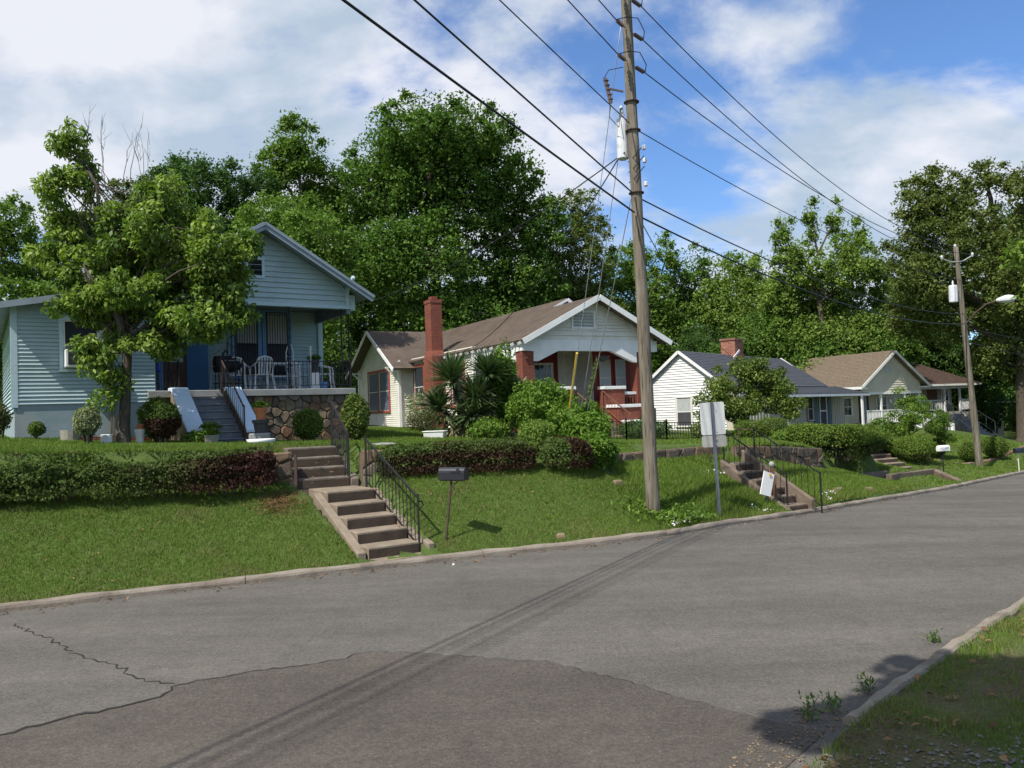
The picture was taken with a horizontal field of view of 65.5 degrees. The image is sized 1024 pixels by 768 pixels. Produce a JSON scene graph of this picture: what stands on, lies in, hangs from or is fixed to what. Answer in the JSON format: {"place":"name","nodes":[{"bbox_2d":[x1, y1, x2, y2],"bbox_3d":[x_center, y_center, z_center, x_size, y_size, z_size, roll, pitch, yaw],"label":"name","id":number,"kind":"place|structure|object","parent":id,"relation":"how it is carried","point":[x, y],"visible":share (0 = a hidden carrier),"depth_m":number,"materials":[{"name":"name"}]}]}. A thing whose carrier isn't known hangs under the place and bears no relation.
{"place":"outdoors","nodes":[
{"label":"outdoors","id":0,"kind":"place"},
{"bbox_2d":[0,652,824,767],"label":"side street","id":1,"kind":"structure","parent":0,"point":[391,710],"depth_m":5.76,"materials":[{"name":"asphalt"}]},
{"bbox_2d":[0,474,1023,767],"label":"road","id":2,"kind":"structure","parent":0,"point":[766,618],"depth_m":8.75,"materials":[{"name":"asphalt"}]},
{"bbox_2d":[0,470,1023,612],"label":"kerb","id":3,"kind":"structure","parent":2,"relation":"on","point":[78,598],"depth_m":11.96,"materials":[{"name":"concrete"}]},
{"bbox_2d":[729,707,841,767],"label":"grit","id":4,"kind":"object","parent":2,"relation":"on","point":[794,738],"visible":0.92,"depth_m":5.29,"materials":[{"name":"gravel"}]},
{"bbox_2d":[0,415,1023,767],"bbox_3d":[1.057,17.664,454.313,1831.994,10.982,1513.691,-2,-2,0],"label":"ground","id":5,"kind":"structure","parent":0,"point":[978,683],"depth_m":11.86,"materials":[{"name":"plant"}]},
{"bbox_2d":[0,189,88,418],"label":"hackberry","id":6,"kind":"object","parent":5,"relation":"on","point":[26,278],"visible":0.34,"depth_m":39.57,"materials":[{"name":"green plant"}]},
{"bbox_2d":[72,406,102,442],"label":"bush","id":7,"kind":"object","parent":5,"relation":"on","point":[86,421],"visible":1,"depth_m":15.87,"materials":[{"name":"green plant"}]},
{"bbox_2d":[55,104,171,294],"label":"thin topped tree","id":8,"kind":"object","parent":5,"relation":"on","point":[127,185],"visible":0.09,"depth_m":50.41,"materials":[{"name":"green plant"}]},
{"bbox_2d":[0,446,276,502],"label":"hedge","id":9,"kind":"object","parent":5,"relation":"on","point":[20,473],"visible":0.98,"depth_m":12.73,"materials":[{"name":"green plant"}]},
{"bbox_2d":[18,116,264,443],"bbox_3d":[-7.663,-2.043,16.777,4.925,7.385,3.184,-3,-2,24],"label":"dogwood tree","id":10,"kind":"object","parent":5,"relation":"on","point":[151,286],"visible":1,"depth_m":16.44,"materials":[{"name":"green plant"}]},
{"bbox_2d":[136,395,176,442],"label":"bush","id":11,"kind":"object","parent":5,"relation":"on","point":[143,410],"visible":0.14,"depth_m":17.22,"materials":[{"name":"green plant"}]},
{"bbox_2d":[143,400,181,442],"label":"bush","id":12,"kind":"object","parent":5,"relation":"on","point":[159,423],"visible":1,"depth_m":16.72,"materials":[{"name":"green plant"}]},
{"bbox_2d":[0,222,374,441],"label":"teal house","id":13,"kind":"structure","parent":5,"relation":"on","point":[302,294],"depth_m":20.71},
{"bbox_2d":[59,317,102,371],"bbox_3d":[-9.906,-0.902,18.307,0.920,1.254,0.093,-1,-2,-34],"label":"window","id":14,"kind":"structure","parent":13,"relation":"in","point":[67,328],"depth_m":18.17,"materials":[{"name":"white glass"}]},
{"bbox_2d":[163,337,186,390],"bbox_3d":[-9.219,-0.770,21.790,0.640,2.050,0.040,-1,-2,-34],"label":"door","id":15,"kind":"structure","parent":13,"relation":"in","point":[182,361],"depth_m":21.79,"materials":[{"name":"blue wood"}]},
{"bbox_2d":[186,318,208,389],"bbox_3d":[-8.654,-0.791,21.911,0.606,2.050,0.035,-2,-2,4],"label":"storm door","id":16,"kind":"structure","parent":13,"relation":"in","point":[197,356],"depth_m":21.88,"materials":[{"name":"blue paint"}]},
{"bbox_2d":[213,356,244,389],"bbox_3d":[-7.502,-0.277,21.124,0.760,0.941,0.511,-1,-2,-34],"label":"barrel grill","id":17,"kind":"object","parent":13,"relation":"on","point":[216,364],"visible":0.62,"depth_m":21.00,"materials":[{"name":"black metal"}]},
{"bbox_2d":[231,310,262,379],"bbox_3d":[-7.616,-1.166,22.878,0.890,2.078,0.098,-1,-2,-34],"label":"window","id":18,"kind":"structure","parent":13,"relation":"in","point":[248,342],"depth_m":22.93,"materials":[{"name":"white glass"}]},
{"bbox_2d":[248,355,275,388],"bbox_3d":[-6.702,-0.285,21.368,0.602,0.927,0.600,-1,-2,-34],"label":"plastic chair","id":19,"kind":"object","parent":13,"relation":"on","point":[267,372],"visible":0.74,"depth_m":21.22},
{"bbox_2d":[261,310,292,378],"bbox_3d":[-6.887,-1.175,23.369,0.910,2.078,0.098,-1,-2,-34],"label":"window","id":20,"kind":"structure","parent":13,"relation":"in","point":[274,323],"depth_m":23.36,"materials":[{"name":"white glass"}]},
{"bbox_2d":[131,148,297,261],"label":"cedar elm","id":21,"kind":"object","parent":5,"relation":"on","point":[199,175],"visible":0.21,"depth_m":51.77,"materials":[{"name":"green plant"}]},
{"bbox_2d":[253,452,292,483],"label":"stone wall","id":22,"kind":"structure","parent":5,"relation":"on","point":[284,467],"depth_m":14.08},
{"bbox_2d":[244,484,308,519],"bbox_3d":[-3.861,1.971,13.283,1.194,0.551,1.360,-3,-2,33],"label":"straw patch","id":23,"kind":"object","parent":5,"relation":"on","point":[275,500],"visible":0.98,"depth_m":13.27,"materials":[{"name":"brown plant"}]},
{"bbox_2d":[228,186,368,367],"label":"young maple","id":24,"kind":"object","parent":5,"relation":"on","point":[290,222],"visible":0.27,"depth_m":42.42,"materials":[{"name":"green plant"}]},
{"bbox_2d":[247,106,356,270],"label":"pecan tree","id":25,"kind":"object","parent":5,"relation":"on","point":[295,152],"visible":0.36,"depth_m":55.70,"materials":[{"name":"green plant"}]},
{"bbox_2d":[291,408,323,439],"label":"bush","id":26,"kind":"object","parent":5,"relation":"on","point":[308,424],"visible":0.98,"depth_m":18.11,"materials":[{"name":"green plant"}]},
{"bbox_2d":[0,436,636,453],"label":"yard grass","id":27,"kind":"structure","parent":5,"relation":"on","point":[24,443],"depth_m":15.53,"materials":[{"name":"plant"}]},
{"bbox_2d":[283,398,358,494],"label":"stone steps","id":28,"kind":"structure","parent":5,"relation":"on","point":[305,459],"depth_m":14.83,"materials":[{"name":"brown stone"}]},
{"bbox_2d":[340,392,370,439],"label":"bush","id":29,"kind":"object","parent":5,"relation":"on","point":[356,427],"visible":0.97,"depth_m":20.31,"materials":[{"name":"green plant"}]},
{"bbox_2d":[309,435,434,561],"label":"concrete steps","id":30,"kind":"structure","parent":5,"relation":"on","point":[365,521],"depth_m":12.97,"materials":[{"name":"beige concrete"}]},
{"bbox_2d":[359,450,396,486],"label":"stone wall","id":31,"kind":"structure","parent":5,"relation":"on","point":[362,466],"depth_m":14.61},
{"bbox_2d":[325,278,471,394],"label":"elm tree","id":32,"kind":"object","parent":5,"relation":"on","point":[357,328],"visible":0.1,"depth_m":63.60,"materials":[{"name":"green plant"}]},
{"bbox_2d":[404,411,439,430],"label":"bush","id":33,"kind":"object","parent":5,"relation":"on","point":[417,421],"visible":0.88,"depth_m":27.95,"materials":[{"name":"green plant"}]},
{"bbox_2d":[404,388,451,425],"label":"bush","id":34,"kind":"object","parent":5,"relation":"on","point":[410,407],"visible":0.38,"depth_m":29.77,"materials":[{"name":"green plant"}]},
{"bbox_2d":[315,88,577,332],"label":"oak tree","id":35,"kind":"object","parent":5,"relation":"on","point":[422,163],"visible":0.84,"depth_m":56.26,"materials":[{"name":"green plant"}]},
{"bbox_2d":[438,467,468,540],"bbox_3d":[-0.914,2.059,12.650,0.465,1.474,0.180,-3,-2,24],"label":"mailbox","id":36,"kind":"object","parent":5,"relation":"on","point":[451,474],"visible":0.98,"depth_m":12.64,"materials":[{"name":"black metal"}]},
{"bbox_2d":[374,437,536,476],"bbox_3d":[-1.054,1.407,14.933,3.027,0.773,0.858,-2,-2,-10],"label":"hedge","id":37,"kind":"object","parent":5,"relation":"on","point":[410,453],"visible":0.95,"depth_m":14.67,"materials":[{"name":"green plant"}]},
{"bbox_2d":[414,345,514,437],"bbox_3d":[-1.389,0.413,24.028,3.362,3.286,2.380,-2,-2,0],"label":"yucca","id":38,"kind":"object","parent":5,"relation":"on","point":[471,407],"visible":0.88,"depth_m":23.74,"materials":[{"name":"green plant"}]},
{"bbox_2d":[466,416,511,438],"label":"bush","id":39,"kind":"object","parent":5,"relation":"on","point":[495,428],"visible":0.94,"depth_m":22.29,"materials":[{"name":"green plant"}]},
{"bbox_2d":[483,337,517,436],"bbox_3d":[-0.341,0.154,24.843,1.347,3.285,1.248,-1,-2,-34],"label":"shrub","id":40,"kind":"object","parent":5,"relation":"on","point":[502,392],"visible":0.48,"depth_m":24.51,"materials":[{"name":"green plant"}]},
{"bbox_2d":[345,295,672,436],"bbox_3d":[-1.792,-0.703,41.869,8.400,7.050,24.650,-1,-2,-28],"label":"bungalow","id":41,"kind":"object","parent":5,"relation":"on","point":[388,368],"visible":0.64,"depth_m":35.49,"materials":[{"name":"white paint"}]},
{"bbox_2d":[367,370,378,413],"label":"window","id":42,"kind":"structure","parent":41,"relation":"in","point":[372,377],"depth_m":45.93,"materials":[{"name":"grey glass"}]},
{"bbox_2d":[378,368,390,412],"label":"window","id":43,"kind":"structure","parent":41,"relation":"in","point":[383,375],"depth_m":44.21,"materials":[{"name":"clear glass"}]},
{"bbox_2d":[413,363,424,409],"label":"window","id":44,"kind":"structure","parent":41,"relation":"in","point":[418,374],"depth_m":41.51,"materials":[{"name":"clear glass"}]},
{"bbox_2d":[534,363,553,383],"bbox_3d":[1.405,0.134,35.347,1.100,2.144,0.093,-1,-2,-28],"label":"window","id":45,"kind":"structure","parent":41,"relation":"in","point":[541,370],"depth_m":35.40,"materials":[{"name":"glass"}]},
{"bbox_2d":[597,358,612,396],"bbox_3d":[4.090,-0.275,34.867,0.760,1.708,0.093,-1,-2,-28],"label":"window","id":46,"kind":"structure","parent":41,"relation":"in","point":[605,368],"depth_m":34.90,"materials":[{"name":"glass"}]},
{"bbox_2d":[613,358,627,391],"bbox_3d":[4.818,-0.287,35.254,0.710,1.708,0.093,-1,-2,-28],"label":"window","id":47,"kind":"structure","parent":41,"relation":"in","point":[620,364],"depth_m":35.28,"materials":[{"name":"glass"}]},
{"bbox_2d":[493,373,532,436],"bbox_3d":[-0.041,0.771,24.622,1.617,2.291,1.468,-2,-2,0],"label":"shrub","id":48,"kind":"object","parent":5,"relation":"on","point":[513,430],"visible":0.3,"depth_m":24.42,"materials":[{"name":"green plant"}]},
{"bbox_2d":[517,419,555,442],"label":"bush","id":49,"kind":"object","parent":5,"relation":"on","point":[537,431],"visible":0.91,"depth_m":18.76,"materials":[{"name":"green plant"}]},
{"bbox_2d":[504,377,579,433],"bbox_3d":[0.853,0.748,22.370,2.212,1.893,2.136,-2,-2,0],"label":"shrub","id":50,"kind":"object","parent":5,"relation":"on","point":[536,400],"visible":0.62,"depth_m":21.86,"materials":[{"name":"green plant"}]},
{"bbox_2d":[535,435,594,468],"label":"hedge","id":51,"kind":"object","parent":5,"relation":"on","point":[561,445],"visible":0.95,"depth_m":15.13,"materials":[{"name":"green plant"}]},
{"bbox_2d":[544,398,614,435],"bbox_3d":[1.745,1.049,21.470,2.037,1.313,1.986,-2,-2,0],"label":"shrub","id":52,"kind":"object","parent":5,"relation":"on","point":[566,414],"visible":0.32,"depth_m":21.24,"materials":[{"name":"green plant"}]},
{"bbox_2d":[535,185,630,310],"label":"willow oak","id":53,"kind":"object","parent":5,"relation":"on","point":[571,257],"visible":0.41,"depth_m":62.05,"materials":[{"name":"green plant"}]},
{"bbox_2d":[559,408,612,437],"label":"shrub","id":54,"kind":"object","parent":5,"relation":"on","point":[576,425],"visible":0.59,"depth_m":16.89,"materials":[{"name":"green plant"}]},
{"bbox_2d":[578,430,618,469],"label":"shrub","id":55,"kind":"object","parent":5,"relation":"on","point":[602,444],"visible":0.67,"depth_m":15.81,"materials":[{"name":"green plant"}]},
{"bbox_2d":[603,0,659,518],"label":"utility pole","id":56,"kind":"object","parent":5,"relation":"on","point":[627,136],"visible":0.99,"depth_m":15.01,"materials":[{"name":"brown wood"}]},
{"bbox_2d":[341,0,634,212],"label":"cable","id":57,"kind":"object","parent":56,"relation":"attached to","point":[349,4],"visible":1,"depth_m":10.30,"materials":[{"name":"rubber"}]},
{"bbox_2d":[355,152,624,306],"bbox_3d":[-2.623,-3.230,20.971,0.022,1.673,15.122,0,-3,-40],"label":"service drop","id":58,"kind":"object","parent":56,"relation":"attached to","point":[500,237],"visible":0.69,"depth_m":17.96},
{"bbox_2d":[413,0,633,193],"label":"cable","id":59,"kind":"object","parent":56,"relation":"attached to","point":[490,67],"visible":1,"depth_m":11.26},
{"bbox_2d":[568,26,620,409],"bbox_3d":[1.780,-2.608,18.693,0.068,8.364,7.080,-2,-2,-8],"label":"guy wire","id":60,"kind":"object","parent":56,"relation":"attached to","point":[573,378],"visible":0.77,"depth_m":19.12,"materials":[{"name":"grey metal"}]},
{"bbox_2d":[584,198,630,411],"bbox_3d":[2.102,-0.981,18.906,0.200,5.230,7.502,-2,-2,-4],"label":"guy wire","id":61,"kind":"object","parent":56,"relation":"attached to","point":[595,367],"visible":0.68,"depth_m":19.56,"materials":[{"name":"grey metal"}]},
{"bbox_2d":[644,41,941,257],"bbox_3d":[10.273,-5.911,24.455,0.021,1.641,23.404,-4,-3,41],"label":"power line","id":62,"kind":"object","parent":56,"relation":"attached to","point":[763,148],"visible":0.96,"depth_m":19.44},
{"bbox_2d":[641,7,954,246],"bbox_3d":[10.523,-6.425,24.422,0.021,1.974,23.697,-4,-3,42],"label":"power line","id":63,"kind":"object","parent":56,"relation":"attached to","point":[769,130],"visible":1,"depth_m":19.52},
{"bbox_2d":[645,73,971,254],"bbox_3d":[10.875,-5.519,24.341,0.021,1.172,24.033,-4,-3,43],"label":"power line","id":64,"kind":"object","parent":56,"relation":"attached to","point":[779,168],"visible":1,"depth_m":19.50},
{"bbox_2d":[611,417,672,437],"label":"bush","id":65,"kind":"object","parent":5,"relation":"on","point":[636,426],"visible":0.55,"depth_m":30.19,"materials":[{"name":"green plant"}]},
{"bbox_2d":[591,231,696,371],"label":"sweetgum tree","id":66,"kind":"object","parent":5,"relation":"on","point":[624,282],"visible":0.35,"depth_m":67.36,"materials":[{"name":"green plant"}]},
{"bbox_2d":[361,427,926,470],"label":"yard grass","id":67,"kind":"structure","parent":5,"relation":"on","point":[373,432],"depth_m":26.05,"materials":[{"name":"plant"}]},
{"bbox_2d":[610,419,705,440],"bbox_3d":[4.805,1.658,28.666,5.712,1.123,0.093,-1,-2,-30],"label":"iron fence","id":68,"kind":"object","parent":5,"relation":"on","point":[666,422],"visible":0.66,"depth_m":29.09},
{"bbox_2d":[611,489,715,526],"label":"flower leaves","id":69,"kind":"object","parent":5,"relation":"on","point":[685,515],"visible":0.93,"depth_m":14.74,"materials":[{"name":"green plant"}]},
{"bbox_2d":[617,446,720,462],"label":"stone wall","id":70,"kind":"structure","parent":5,"relation":"on","point":[675,452],"depth_m":19.30,"materials":[{"name":"stone"}]},
{"bbox_2d":[648,241,741,372],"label":"hickory tree","id":71,"kind":"object","parent":5,"relation":"on","point":[687,279],"visible":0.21,"depth_m":68.98,"materials":[{"name":"green plant"}]},
{"bbox_2d":[673,324,726,352],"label":"elm tree","id":72,"kind":"object","parent":5,"relation":"on","point":[700,339],"visible":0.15,"depth_m":61.78,"materials":[{"name":"green plant"}]},
{"bbox_2d":[699,402,726,513],"bbox_3d":[3.987,1.626,15.644,0.492,2.545,0.048,-2,-2,12],"label":"road sign","id":73,"kind":"object","parent":5,"relation":"on","point":[712,417],"visible":0.93,"depth_m":15.67,"materials":[{"name":"metal"}]},
{"bbox_2d":[682,249,804,353],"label":"ash tree","id":74,"kind":"object","parent":5,"relation":"on","point":[750,287],"visible":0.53,"depth_m":65.37,"materials":[{"name":"green plant"}]},
{"bbox_2d":[696,310,800,357],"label":"mulberry tree","id":75,"kind":"object","parent":5,"relation":"on","point":[752,347],"visible":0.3,"depth_m":58.60,"materials":[{"name":"green plant"}]},
{"bbox_2d":[692,355,808,426],"bbox_3d":[9.752,0.657,33.462,4.853,3.900,3.656,-2,-2,0],"label":"gardenia tree","id":76,"kind":"object","parent":5,"relation":"on","point":[750,376],"visible":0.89,"depth_m":32.72,"materials":[{"name":"green plant"}]},
{"bbox_2d":[733,419,767,437],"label":"bush","id":77,"kind":"object","parent":5,"relation":"on","point":[746,433],"visible":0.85,"depth_m":29.27,"materials":[{"name":"green plant"}]},
{"bbox_2d":[652,338,869,430],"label":"white cottage","id":78,"kind":"structure","parent":5,"relation":"on","point":[678,377],"depth_m":40.35,"materials":[{"name":"paint"}]},
{"bbox_2d":[675,396,692,426],"bbox_3d":[8.498,1.373,39.337,0.093,1.526,1.030,0,-3,-44],"label":"window","id":79,"kind":"structure","parent":78,"relation":"in","point":[683,404],"depth_m":39.34,"materials":[{"name":"white paint"}]},
{"bbox_2d":[608,440,914,532],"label":"bank grass","id":80,"kind":"structure","parent":5,"relation":"on","point":[691,472],"depth_m":17.35,"materials":[{"name":"plant"}]},
{"bbox_2d":[708,427,822,512],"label":"concrete steps","id":81,"kind":"structure","parent":5,"relation":"on","point":[749,469],"depth_m":18.07,"materials":[{"name":"grey concrete"}]},
{"bbox_2d":[759,416,789,436],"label":"bush","id":82,"kind":"object","parent":5,"relation":"on","point":[778,421],"visible":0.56,"depth_m":29.69,"materials":[{"name":"green plant"}]},
{"bbox_2d":[730,445,822,467],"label":"stone wall","id":83,"kind":"structure","parent":5,"relation":"on","point":[811,457],"depth_m":22.20,"materials":[{"name":"stone"}]},
{"bbox_2d":[757,194,909,371],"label":"sweetgum tree","id":84,"kind":"object","parent":5,"relation":"on","point":[813,316],"visible":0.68,"depth_m":57.55,"materials":[{"name":"green plant"}]},
{"bbox_2d":[785,422,886,466],"bbox_3d":[11.174,1.852,25.979,5.784,1.372,2.294,0,-3,-40],"label":"hedge","id":85,"kind":"object","parent":5,"relation":"on","point":[868,441],"visible":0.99,"depth_m":24.38,"materials":[{"name":"green plant"}]},
{"bbox_2d":[775,328,929,367],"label":"mulberry tree","id":86,"kind":"object","parent":5,"relation":"on","point":[913,356],"visible":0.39,"depth_m":55.77,"materials":[{"name":"green plant"}]},
{"bbox_2d":[790,350,954,430],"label":"cream cottage","id":87,"kind":"structure","parent":5,"relation":"on","point":[879,376],"depth_m":50.64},
{"bbox_2d":[871,449,911,468],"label":"stone steps","id":88,"kind":"structure","parent":5,"relation":"on","point":[880,455],"depth_m":29.80,"materials":[{"name":"concrete"}]},
{"bbox_2d":[793,599,1023,767],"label":"verge grass","id":89,"kind":"structure","parent":5,"relation":"on","point":[1013,624],"depth_m":5.64,"materials":[{"name":"plant"}]},
{"bbox_2d":[863,469,961,480],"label":"concrete wall","id":90,"kind":"structure","parent":5,"relation":"on","point":[895,476],"depth_m":26.49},
{"bbox_2d":[802,618,1023,767],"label":"dry leaves","id":91,"kind":"object","parent":5,"relation":"on","point":[1004,757],"visible":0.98,"depth_m":5.28,"materials":[{"name":"brown plant"}]},
{"bbox_2d":[867,386,959,442],"bbox_3d":[18.548,1.916,36.420,4.408,3.777,2.878,-2,-2,0],"label":"spreading shrub","id":92,"kind":"object","parent":5,"relation":"on","point":[908,422],"visible":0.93,"depth_m":36.52,"materials":[{"name":"green plant"}]},
{"bbox_2d":[890,435,938,462],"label":"bush","id":93,"kind":"object","parent":5,"relation":"on","point":[916,448],"visible":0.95,"depth_m":29.86,"materials":[{"name":"green plant"}]},
{"bbox_2d":[822,431,1023,490],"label":"slope grass","id":94,"kind":"structure","parent":5,"relation":"on","point":[996,469],"depth_m":30.14,"materials":[{"name":"plant"}]},
{"bbox_2d":[823,695,1023,767],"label":"gravel","id":95,"kind":"structure","parent":5,"relation":"on","point":[965,755],"depth_m":4.79,"materials":[{"name":"gravel"}]},
{"bbox_2d":[842,596,1023,725],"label":"verge kerb","id":96,"kind":"structure","parent":5,"relation":"on","point":[937,656],"depth_m":6.58,"materials":[{"name":"concrete"}]},
{"bbox_2d":[868,156,1023,442],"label":"water oak","id":97,"kind":"object","parent":5,"relation":"on","point":[920,220],"visible":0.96,"depth_m":46.94,"materials":[{"name":"green plant"}]},
{"bbox_2d":[901,363,995,435],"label":"house","id":98,"kind":"structure","parent":5,"relation":"on","point":[937,392],"depth_m":57.25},
{"bbox_2d":[905,306,1002,389],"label":"mulberry tree","id":99,"kind":"object","parent":5,"relation":"on","point":[951,362],"visible":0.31,"depth_m":61.60,"materials":[{"name":"green plant"}]},
{"bbox_2d":[957,441,974,461],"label":"bush","id":100,"kind":"object","parent":5,"relation":"on","point":[966,454],"visible":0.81,"depth_m":35.35,"materials":[{"name":"green plant"}]},
{"bbox_2d":[940,244,1015,465],"bbox_3d":[19.332,-0.913,32.764,2.620,9.898,0.655,-3,-2,23],"label":"utility pole","id":101,"kind":"object","parent":5,"relation":"on","point":[956,293],"visible":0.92,"depth_m":32.93,"materials":[{"name":"brown wood"}]},
{"bbox_2d":[642,199,955,313],"bbox_3d":[10.617,-3.072,24.099,0.028,0.924,24.064,-4,-3,42],"label":"cable","id":102,"kind":"object","parent":101,"relation":"attached to","point":[777,263],"visible":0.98,"depth_m":19.37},
{"bbox_2d":[643,217,965,323],"bbox_3d":[10.644,-2.677,24.085,0.034,1.002,24.077,-4,-3,42],"label":"cable","id":103,"kind":"object","parent":101,"relation":"attached to","point":[778,279],"visible":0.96,"depth_m":19.25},
{"bbox_2d":[951,378,1014,432],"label":"thicket","id":104,"kind":"object","parent":5,"relation":"on","point":[994,396],"visible":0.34,"depth_m":62.25,"materials":[{"name":"green plant"}]},
{"bbox_2d":[944,207,1022,379],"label":"water oak","id":105,"kind":"object","parent":5,"relation":"on","point":[1005,216],"visible":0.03,"depth_m":55.30,"materials":[{"name":"green plant"}]},
{"bbox_2d":[981,435,1009,458],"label":"bush","id":106,"kind":"object","parent":5,"relation":"on","point":[992,446],"visible":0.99,"depth_m":36.96,"materials":[{"name":"green plant"}]},
{"bbox_2d":[997,234,1023,305],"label":"street tree","id":107,"kind":"object","parent":5,"relation":"on","point":[1016,254],"visible":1,"depth_m":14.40,"materials":[{"name":"green plant"}]},
{"bbox_2d":[0,0,1023,349],"label":"sky","id":108,"kind":"structure","parent":0,"point":[869,94],"materials":[{"name":"blue"}]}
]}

